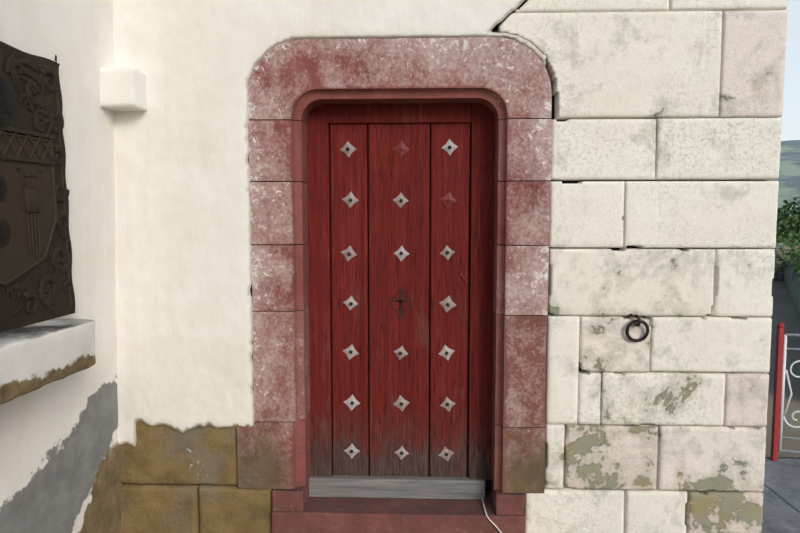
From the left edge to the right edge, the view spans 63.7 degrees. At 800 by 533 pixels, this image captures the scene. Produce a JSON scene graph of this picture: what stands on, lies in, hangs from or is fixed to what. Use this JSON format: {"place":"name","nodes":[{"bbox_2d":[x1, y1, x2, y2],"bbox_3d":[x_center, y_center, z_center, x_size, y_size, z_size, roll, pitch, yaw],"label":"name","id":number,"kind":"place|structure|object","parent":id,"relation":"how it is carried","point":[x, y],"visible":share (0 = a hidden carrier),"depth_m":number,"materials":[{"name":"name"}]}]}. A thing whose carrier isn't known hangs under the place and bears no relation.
{"place":"outdoors","nodes":[
{"label":"outdoors","id":0,"kind":"place"},
{"bbox_2d":[765,140,799,457],"bbox_3d":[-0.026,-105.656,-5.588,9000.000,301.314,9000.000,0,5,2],"label":"terrain","id":1,"kind":"structure","parent":0,"point":[785,313],"depth_m":10.16,"materials":[{"name":"grey"}]},
{"bbox_2d":[0,0,121,532],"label":"return wall","id":2,"kind":"structure","parent":1,"relation":"on","point":[60,459],"depth_m":2.90,"materials":[{"name":"white paint"}]},
{"bbox_2d":[0,41,74,331],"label":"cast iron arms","id":3,"kind":"object","parent":2,"relation":"attached to","point":[36,284],"visible":1,"depth_m":2.49},
{"bbox_2d":[0,319,95,404],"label":"stone sill","id":4,"kind":"structure","parent":2,"relation":"on","point":[35,356],"depth_m":2.32,"materials":[{"name":"white stone"}]},
{"bbox_2d":[120,484,198,532],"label":"brown stone","id":5,"kind":"object","parent":1,"relation":"on","point":[155,508],"visible":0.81,"depth_m":3.35,"materials":[{"name":"brown stone"}]},
{"bbox_2d":[120,421,237,485],"bbox_3d":[-1.160,0.828,3.431,0.661,0.588,0.252,0,5,2],"label":"brown stone","id":6,"kind":"object","parent":5,"relation":"on","point":[166,455],"visible":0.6,"depth_m":3.32,"materials":[{"name":"brown stone"}]},
{"bbox_2d":[198,485,272,532],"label":"brown stone","id":7,"kind":"object","parent":1,"relation":"on","point":[228,509],"visible":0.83,"depth_m":3.33,"materials":[{"name":"brown stone"}]},
{"bbox_2d":[271,492,525,532],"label":"threshold stone","id":8,"kind":"object","parent":1,"relation":"on","point":[358,515],"visible":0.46,"depth_m":3.28,"materials":[{"name":"red stone"}]},
{"bbox_2d":[309,475,484,499],"bbox_3d":[-0.023,1.185,3.460,0.950,0.103,0.050,0,5,2],"label":"door kick board","id":9,"kind":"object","parent":8,"relation":"on","point":[399,487],"depth_m":3.44,"materials":[{"name":"grey wood"}]},
{"bbox_2d":[272,480,524,514],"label":"jamb base stones","id":10,"kind":"object","parent":8,"relation":"on","point":[294,500],"visible":0.69,"depth_m":3.28,"materials":[{"name":"red stone"}]},
{"bbox_2d":[481,497,501,532],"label":"white cable","id":11,"kind":"object","parent":1,"relation":"on","point":[488,517],"visible":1,"depth_m":3.24,"materials":[{"name":"white plastic"}]},
{"bbox_2d":[248,0,765,491],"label":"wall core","id":12,"kind":"object","parent":1,"relation":"on","point":[430,236],"depth_m":3.42,"materials":[{"name":"grey"}]},
{"bbox_2d":[237,411,310,488],"bbox_3d":[-0.654,0.953,3.412,0.343,0.348,0.262,0,5,2],"label":"jamb","id":13,"kind":"object","parent":12,"relation":"attached to","point":[273,454],"visible":0.94,"depth_m":3.29,"materials":[{"name":"red stone"}]},
{"bbox_2d":[248,120,306,182],"bbox_3d":[-0.610,-0.577,3.283,0.254,0.293,0.261,0,5,2],"label":"jamb","id":14,"kind":"object","parent":12,"relation":"attached to","point":[278,151],"visible":0.92,"depth_m":3.16,"materials":[{"name":"red stone"}]},
{"bbox_2d":[249,182,307,243],"bbox_3d":[-0.610,-0.273,3.308,0.254,0.307,0.261,0,5,2],"label":"jamb","id":15,"kind":"object","parent":12,"relation":"attached to","point":[279,212],"visible":0.96,"depth_m":3.18,"materials":[{"name":"red stone"}]},
{"bbox_2d":[251,244,308,310],"bbox_3d":[-0.608,0.048,3.335,0.249,0.327,0.261,0,5,2],"label":"jamb","id":16,"kind":"object","parent":12,"relation":"attached to","point":[279,277],"visible":0.96,"depth_m":3.21,"materials":[{"name":"red stone"}]},
{"bbox_2d":[252,307,309,421],"bbox_3d":[-0.610,0.495,3.372,0.253,0.561,0.262,0,5,2],"label":"jamb","id":17,"kind":"object","parent":12,"relation":"attached to","point":[281,374],"visible":0.98,"depth_m":3.25,"materials":[{"name":"red stone"}]},
{"bbox_2d":[305,104,332,476],"bbox_3d":[-0.458,0.097,3.415,0.180,2.088,0.052,0,5,2],"label":"door frame side","id":18,"kind":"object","parent":12,"relation":"attached to","point":[319,233],"depth_m":3.39,"materials":[{"name":"red paint"}]},
{"bbox_2d":[113,0,545,446],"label":"render wall","id":19,"kind":"structure","parent":12,"relation":"attached to","point":[183,272],"depth_m":3.18,"materials":[{"name":"white paint"}]},
{"bbox_2d":[100,68,146,110],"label":"corbel block","id":20,"kind":"structure","parent":19,"relation":"attached to","point":[122,89],"depth_m":3.02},
{"bbox_2d":[330,123,368,475],"bbox_3d":[-0.266,0.097,3.422,0.192,2.088,0.035,0,5,2],"label":"board door","id":21,"kind":"structure","parent":12,"relation":"attached to","point":[349,227],"depth_m":3.41,"materials":[{"name":"red paint"}]},
{"bbox_2d":[340,141,355,156],"bbox_3d":[-0.268,-0.608,3.337,0.087,0.087,0.016,0,5,2],"label":"door stud","id":22,"kind":"object","parent":21,"relation":"attached to","point":[348,149],"depth_m":3.34,"materials":[{"name":"metal"}]},
{"bbox_2d":[341,245,356,261],"bbox_3d":[-0.269,-0.068,3.382,0.088,0.088,0.016,0,5,2],"label":"door stud","id":23,"kind":"object","parent":21,"relation":"attached to","point":[348,253],"depth_m":3.38,"materials":[{"name":"metal"}]},
{"bbox_2d":[342,192,358,207],"bbox_3d":[-0.258,-0.348,3.358,0.089,0.089,0.016,0,5,2],"label":"door stud","id":24,"kind":"object","parent":21,"relation":"attached to","point":[350,199],"depth_m":3.36,"materials":[{"name":"metal"}]},
{"bbox_2d":[343,296,357,309],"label":"door stud","id":25,"kind":"object","parent":21,"relation":"attached to","point":[350,303],"depth_m":3.41,"materials":[{"name":"metal"}]},
{"bbox_2d":[343,344,358,359],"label":"door stud","id":26,"kind":"object","parent":21,"relation":"attached to","point":[350,352],"depth_m":3.43,"materials":[{"name":"metal"}]},
{"bbox_2d":[344,394,359,410],"bbox_3d":[-0.258,0.730,3.448,0.093,0.093,0.016,0,5,2],"label":"door stud","id":27,"kind":"object","parent":21,"relation":"attached to","point":[351,402],"depth_m":3.45,"materials":[{"name":"metal"}]},
{"bbox_2d":[344,443,359,458],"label":"door stud","id":28,"kind":"object","parent":21,"relation":"attached to","point":[351,451],"depth_m":3.47,"materials":[{"name":"metal"}]},
{"bbox_2d":[368,123,429,476],"bbox_3d":[-0.005,0.097,3.412,0.318,2.088,0.035,0,5,2],"label":"board door","id":29,"kind":"structure","parent":12,"relation":"attached to","point":[394,227],"depth_m":3.40,"materials":[{"name":"red paint"}]},
{"bbox_2d":[389,289,411,317],"bbox_3d":[0.003,0.195,3.401,0.125,0.154,0.004,0,5,2],"label":"plate","id":30,"kind":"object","parent":29,"relation":"attached to","point":[400,301],"depth_m":3.40,"materials":[{"name":"black metal"}]},
{"bbox_2d":[393,346,407,359],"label":"door stud","id":31,"kind":"object","parent":29,"relation":"attached to","point":[400,352],"depth_m":3.42,"materials":[{"name":"metal"}]},
{"bbox_2d":[392,140,409,157],"bbox_3d":[0.006,-0.606,3.327,0.094,0.094,0.016,0,5,2],"label":"door stud","id":32,"kind":"object","parent":29,"relation":"attached to","point":[401,149],"depth_m":3.33,"materials":[{"name":"red metal"}]},
{"bbox_2d":[393,193,408,207],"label":"door stud","id":33,"kind":"object","parent":29,"relation":"attached to","point":[400,200],"depth_m":3.35,"materials":[{"name":"metal"}]},
{"bbox_2d":[393,395,409,411],"bbox_3d":[0.007,0.733,3.438,0.092,0.092,0.016,0,5,2],"label":"door stud","id":34,"kind":"object","parent":29,"relation":"attached to","point":[401,403],"depth_m":3.44,"materials":[{"name":"metal"}]},
{"bbox_2d":[394,246,408,260],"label":"door stud","id":35,"kind":"object","parent":29,"relation":"attached to","point":[401,253],"depth_m":3.37,"materials":[{"name":"metal"}]},
{"bbox_2d":[395,446,408,459],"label":"door stud","id":36,"kind":"object","parent":29,"relation":"attached to","point":[401,452],"depth_m":3.46,"materials":[{"name":"metal"}]},
{"bbox_2d":[248,37,551,124],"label":"lintel","id":37,"kind":"structure","parent":12,"relation":"attached to","point":[500,78],"depth_m":3.10,"materials":[{"name":"red stone"}]},
{"bbox_2d":[328,103,471,123],"bbox_3d":[-0.001,-0.841,3.321,0.735,0.203,0.051,0,5,2],"label":"door top rail","id":38,"kind":"object","parent":37,"relation":"attached to","point":[430,113],"depth_m":3.30,"materials":[{"name":"red paint"}]},
{"bbox_2d":[430,123,469,476],"bbox_3d":[0.262,0.098,3.402,0.201,2.088,0.035,0,5,2],"label":"board door","id":39,"kind":"structure","parent":12,"relation":"attached to","point":[450,230],"depth_m":3.39,"materials":[{"name":"red paint"}]},
{"bbox_2d":[438,447,453,460],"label":"door stud","id":40,"kind":"object","parent":39,"relation":"attached to","point":[445,453],"depth_m":3.45,"materials":[{"name":"metal"}]},
{"bbox_2d":[439,345,453,359],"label":"door stud","id":41,"kind":"object","parent":39,"relation":"attached to","point":[446,352],"depth_m":3.41,"materials":[{"name":"metal"}]},
{"bbox_2d":[440,245,454,259],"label":"door stud","id":42,"kind":"object","parent":39,"relation":"attached to","point":[447,252],"depth_m":3.37,"materials":[{"name":"metal"}]},
{"bbox_2d":[439,296,456,312],"bbox_3d":[0.252,0.198,3.385,0.093,0.093,0.016,0,5,2],"label":"door stud","id":43,"kind":"object","parent":39,"relation":"attached to","point":[447,303],"depth_m":3.39,"materials":[{"name":"metal"}]},
{"bbox_2d":[440,397,455,411],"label":"door stud","id":44,"kind":"object","parent":39,"relation":"attached to","point":[448,404],"depth_m":3.43,"materials":[{"name":"metal"}]},
{"bbox_2d":[441,192,456,207],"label":"door stud","id":45,"kind":"object","parent":39,"relation":"attached to","point":[448,199],"depth_m":3.34,"materials":[{"name":"red metal"}]},
{"bbox_2d":[441,139,457,154],"bbox_3d":[0.257,-0.615,3.317,0.087,0.087,0.016,0,5,2],"label":"door stud","id":46,"kind":"object","parent":39,"relation":"attached to","point":[449,146],"depth_m":3.32,"materials":[{"name":"metal"}]},
{"bbox_2d":[468,103,496,479],"bbox_3d":[0.459,0.100,3.381,0.184,2.088,0.052,0,5,2],"label":"door frame side","id":47,"kind":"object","parent":12,"relation":"attached to","point":[482,189],"depth_m":3.36,"materials":[{"name":"red paint"}]},
{"bbox_2d":[491,416,545,492],"bbox_3d":[0.608,0.964,3.365,0.247,0.337,0.262,0,5,2],"label":"jamb","id":48,"kind":"object","parent":12,"relation":"attached to","point":[518,460],"visible":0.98,"depth_m":3.24,"materials":[{"name":"red stone"}]},
{"bbox_2d":[492,310,546,426],"bbox_3d":[0.606,0.512,3.328,0.242,0.560,0.262,0,5,2],"label":"jamb","id":49,"kind":"object","parent":48,"relation":"on","point":[519,371],"visible":0.96,"depth_m":3.20,"materials":[{"name":"red stone"}]},
{"bbox_2d":[493,244,548,314],"bbox_3d":[0.608,0.058,3.290,0.246,0.341,0.262,0,5,2],"label":"jamb","id":50,"kind":"object","parent":49,"relation":"on","point":[520,279],"visible":0.98,"depth_m":3.16,"materials":[{"name":"red stone"}]},
{"bbox_2d":[494,181,549,244],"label":"jamb","id":51,"kind":"object","parent":50,"relation":"on","point":[522,213],"visible":1,"depth_m":3.14,"materials":[{"name":"red stone"}]},
{"bbox_2d":[495,119,551,181],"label":"jamb","id":52,"kind":"object","parent":51,"relation":"on","point":[523,147],"visible":0.94,"depth_m":3.11,"materials":[{"name":"red stone"}]},
{"bbox_2d":[767,242,799,280],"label":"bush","id":53,"kind":"object","parent":1,"relation":"on","point":[778,273],"visible":0.02,"depth_m":17.32,"materials":[{"name":"green plant"}]},
{"bbox_2d":[776,217,799,242],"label":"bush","id":54,"kind":"object","parent":1,"relation":"on","point":[781,233],"visible":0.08,"depth_m":51.56,"materials":[{"name":"green plant"}]},
{"bbox_2d":[777,197,799,243],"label":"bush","id":55,"kind":"object","parent":1,"relation":"on","point":[794,218],"visible":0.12,"depth_m":74.57,"materials":[{"name":"green plant"}]},
{"bbox_2d":[783,257,799,313],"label":"rubble wall","id":56,"kind":"structure","parent":1,"relation":"on","point":[791,279],"depth_m":13.88,"materials":[{"name":"stone"}]},
{"bbox_2d":[774,229,799,273],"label":"shrubs on wall","id":57,"kind":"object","parent":56,"relation":"on","point":[791,256],"visible":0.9,"depth_m":15.19,"materials":[{"name":"green plant"}]},
{"bbox_2d":[779,0,799,140],"label":"sky","id":58,"kind":"structure","parent":0,"point":[790,117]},
{"bbox_3d":[3.939,1.785,0.963,6.300,0.113,7.560,0,5,2],"label":"paving bed","id":59,"kind":"object","parent":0,"visible":0},
{"bbox_2d":[524,483,623,532],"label":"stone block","id":60,"kind":"structure","parent":59,"relation":"on","point":[565,509],"depth_m":3.26,"materials":[{"name":"white stone"}]},
{"bbox_2d":[544,423,564,488],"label":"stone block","id":61,"kind":"structure","parent":60,"relation":"on","point":[554,453],"depth_m":3.24,"materials":[{"name":"white stone"}]},
{"bbox_2d":[563,423,657,489],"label":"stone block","id":62,"kind":"structure","parent":60,"relation":"on","point":[609,457],"depth_m":3.23,"materials":[{"name":"white stone"}]},
{"bbox_2d":[545,314,579,423],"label":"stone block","id":63,"kind":"structure","parent":62,"relation":"on","point":[562,368],"depth_m":3.21,"materials":[{"name":"white stone"}]},
{"bbox_2d":[577,370,600,424],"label":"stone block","id":64,"kind":"structure","parent":62,"relation":"on","point":[589,392],"depth_m":3.21,"materials":[{"name":"white stone"}]},
{"bbox_2d":[600,371,724,425],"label":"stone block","id":65,"kind":"structure","parent":62,"relation":"on","point":[669,398],"depth_m":3.20,"materials":[{"name":"white stone"}]},
{"bbox_2d":[579,316,650,371],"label":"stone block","id":66,"kind":"structure","parent":65,"relation":"on","point":[606,344],"depth_m":3.18,"materials":[{"name":"white stone"}]},
{"bbox_2d":[548,248,714,315],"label":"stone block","id":67,"kind":"structure","parent":66,"relation":"on","point":[628,281],"depth_m":3.15,"materials":[{"name":"white stone"}]},
{"bbox_2d":[548,181,624,247],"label":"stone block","id":68,"kind":"structure","parent":67,"relation":"on","point":[586,214],"depth_m":3.14,"materials":[{"name":"white stone"}]},
{"bbox_2d":[551,119,656,179],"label":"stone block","id":69,"kind":"structure","parent":68,"relation":"on","point":[603,149],"depth_m":3.11,"materials":[{"name":"white stone"}]},
{"bbox_2d":[497,11,721,119],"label":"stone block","id":70,"kind":"structure","parent":69,"relation":"on","point":[633,65],"depth_m":3.07,"materials":[{"name":"white stone"}]},
{"bbox_2d":[515,0,668,12],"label":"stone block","id":71,"kind":"structure","parent":70,"relation":"on","point":[550,6],"depth_m":3.06,"materials":[{"name":"white stone"}]},
{"bbox_2d":[622,181,778,247],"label":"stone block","id":72,"kind":"structure","parent":67,"relation":"on","point":[700,214],"depth_m":3.11,"materials":[{"name":"white stone"}]},
{"bbox_2d":[653,118,781,179],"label":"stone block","id":73,"kind":"structure","parent":72,"relation":"on","point":[718,148],"depth_m":3.08,"materials":[{"name":"white stone"}]},
{"bbox_2d":[716,10,786,117],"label":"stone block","id":74,"kind":"structure","parent":73,"relation":"on","point":[753,50],"depth_m":3.05,"materials":[{"name":"white stone"}]},
{"bbox_2d":[668,0,786,11],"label":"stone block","id":75,"kind":"structure","parent":74,"relation":"on","point":[720,5],"depth_m":3.03,"materials":[{"name":"white stone"}]},
{"bbox_2d":[625,314,649,341],"bbox_3d":[1.158,0.301,3.148,0.089,0.142,0.092,-4,6,-42],"label":"iron ring","id":76,"kind":"object","parent":66,"relation":"attached to","point":[638,321],"visible":1,"depth_m":3.14,"materials":[{"name":"black metal"}]},
{"bbox_2d":[645,315,771,372],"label":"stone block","id":77,"kind":"structure","parent":65,"relation":"on","point":[708,343],"depth_m":3.17,"materials":[{"name":"white stone"}]},
{"bbox_2d":[708,248,774,316],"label":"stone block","id":78,"kind":"structure","parent":77,"relation":"on","point":[742,285],"depth_m":3.14,"materials":[{"name":"white stone"}]},
{"bbox_2d":[623,488,686,532],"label":"stone block","id":79,"kind":"structure","parent":59,"relation":"on","point":[653,511],"depth_m":3.24,"materials":[{"name":"white stone"}]},
{"bbox_2d":[684,490,763,532],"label":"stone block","id":80,"kind":"structure","parent":59,"relation":"on","point":[711,511],"depth_m":3.23,"materials":[{"name":"beige stone"}]},
{"bbox_2d":[656,424,765,491],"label":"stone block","id":81,"kind":"structure","parent":80,"relation":"on","point":[714,458],"depth_m":3.21,"materials":[{"name":"white stone"}]},
{"bbox_2d":[723,372,768,426],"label":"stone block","id":82,"kind":"structure","parent":81,"relation":"on","point":[746,399],"depth_m":3.18,"materials":[{"name":"white stone"}]},
{"bbox_2d":[762,458,799,532],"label":"paving flagstones","id":83,"kind":"object","parent":59,"relation":"on","point":[781,501],"visible":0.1,"depth_m":4.08,"materials":[{"name":"grey stone"}]},
{"bbox_2d":[770,322,783,460],"bbox_3d":[2.717,0.925,4.642,0.048,1.059,0.048,0,5,2],"label":"red gate post","id":84,"kind":"object","parent":83,"relation":"on","point":[777,390],"visible":0.88,"depth_m":4.63,"materials":[{"name":"red metal"}]},
{"bbox_2d":[778,333,799,453],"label":"metal gate","id":85,"kind":"structure","parent":83,"relation":"on","point":[784,370],"depth_m":4.62,"materials":[{"name":"white metal"}]}
]}

